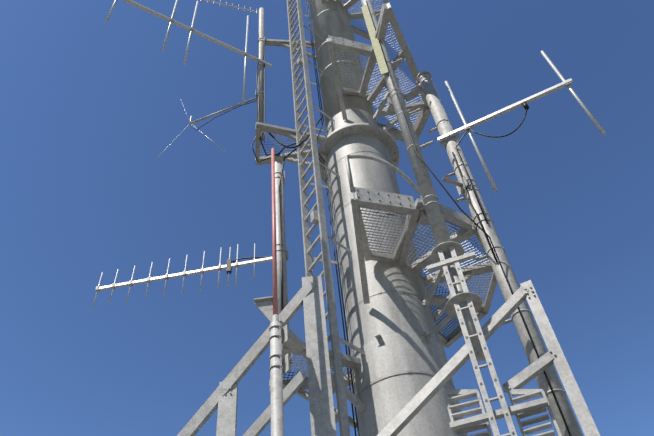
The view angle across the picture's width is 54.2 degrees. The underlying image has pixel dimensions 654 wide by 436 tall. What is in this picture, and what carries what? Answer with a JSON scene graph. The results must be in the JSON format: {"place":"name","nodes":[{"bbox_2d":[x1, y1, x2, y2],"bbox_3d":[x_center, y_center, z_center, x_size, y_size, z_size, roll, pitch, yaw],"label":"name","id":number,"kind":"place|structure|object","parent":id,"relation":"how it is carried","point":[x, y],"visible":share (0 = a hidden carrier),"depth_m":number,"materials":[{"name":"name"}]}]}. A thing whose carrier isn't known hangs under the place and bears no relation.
{"place":"outdoors","nodes":[
{"label":"outdoors","id":0,"kind":"place"},
{"bbox_2d":[0,0,653,435],"label":"sky","id":1,"kind":"structure","parent":0,"point":[89,105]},
{"bbox_3d":[1.086,4.814,2.143,3.200,0.350,3.200,-7,-50,0],"label":"foundation","id":2,"kind":"object","parent":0,"visible":0},
{"bbox_2d":[309,0,467,435],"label":"tower mast","id":3,"kind":"object","parent":2,"relation":"on","point":[392,331],"visible":0.71,"depth_m":6.54,"materials":[{"name":"metal"}]},
{"bbox_2d":[287,0,364,435],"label":"ladder","id":4,"kind":"object","parent":3,"relation":"attached to","point":[318,217],"visible":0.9,"depth_m":7.46,"materials":[{"name":"metal"}]},
{"bbox_2d":[251,1,570,435],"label":"cables","id":5,"kind":"object","parent":4,"relation":"attached to","point":[471,205],"visible":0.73,"depth_m":6.99,"materials":[{"name":"black rubber"}]},
{"bbox_2d":[255,0,496,427],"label":"platform frames","id":6,"kind":"structure","parent":3,"relation":"attached to","point":[384,201],"depth_m":6.86,"materials":[{"name":"metal"}]},
{"bbox_2d":[361,5,388,74],"bbox_3d":[0.657,-2.559,9.012,0.100,2.250,0.015,-18,-51,10],"label":"panel antenna","id":7,"kind":"object","parent":6,"relation":"attached to","point":[382,65],"visible":0.93,"depth_m":8.86,"materials":[{"name":"beige plastic"}]},
{"bbox_2d":[260,0,492,379],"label":"platform gratings","id":8,"kind":"object","parent":6,"relation":"on","point":[436,290],"visible":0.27,"depth_m":6.88,"materials":[{"name":"grey metal"}]},
{"bbox_2d":[254,0,582,435],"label":"antenna mounting poles","id":9,"kind":"object","parent":6,"relation":"attached to","point":[281,333],"visible":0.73,"depth_m":6.11,"materials":[{"name":"metal"}]},
{"bbox_2d":[105,0,270,104],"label":"yagi antenna","id":10,"kind":"object","parent":9,"relation":"attached to","point":[191,30],"visible":0.96,"depth_m":10.31,"materials":[{"name":"metal"}]},
{"bbox_2d":[92,243,287,309],"bbox_3d":[-1.560,0.797,7.140,2.292,1.750,0.195,-11,-50,3],"label":"yagi antenna","id":11,"kind":"object","parent":9,"relation":"attached to","point":[229,266],"visible":0.81,"depth_m":7.42,"materials":[{"name":"metal"}]},
{"bbox_2d":[155,90,263,159],"bbox_3d":[-1.651,-1.448,9.436,1.429,2.552,0.528,-7,-50,0],"label":"ground plane antenna","id":12,"kind":"object","parent":9,"relation":"attached to","point":[191,122],"visible":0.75,"depth_m":9.76,"materials":[{"name":"metal"}]},
{"bbox_2d":[194,0,258,14],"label":"yagi antenna","id":13,"kind":"object","parent":9,"relation":"attached to","point":[238,7],"visible":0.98,"depth_m":12.50,"materials":[{"name":"metal"}]},
{"bbox_2d":[271,148,278,321],"bbox_3d":[-0.507,0.088,6.112,0.054,2.700,0.051,-7,-50,0],"label":"whip antenna","id":14,"kind":"object","parent":9,"relation":"attached to","point":[275,316],"visible":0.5,"depth_m":5.87,"materials":[{"name":"plastic"}]},
{"bbox_2d":[426,241,516,435],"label":"hanging ladder","id":15,"kind":"object","parent":9,"relation":"hanging from","point":[472,300],"visible":0.92,"depth_m":5.05,"materials":[{"name":"metal"}]},
{"bbox_2d":[437,50,605,223],"bbox_3d":[2.043,-1.077,7.160,1.602,2.774,0.080,-23,-52,14],"label":"dipole antenna","id":16,"kind":"object","parent":9,"relation":"attached to","point":[466,127],"visible":0.98,"depth_m":7.22,"materials":[{"name":"metal"}]},
{"bbox_2d":[177,276,599,435],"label":"frames","id":17,"kind":"structure","parent":2,"relation":"on","point":[223,397],"depth_m":5.11,"materials":[{"name":"metal"}]},
{"bbox_2d":[443,389,561,435],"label":"steps","id":18,"kind":"structure","parent":17,"relation":"attached to","point":[518,411],"depth_m":4.40,"materials":[{"name":"metal"}]}
]}

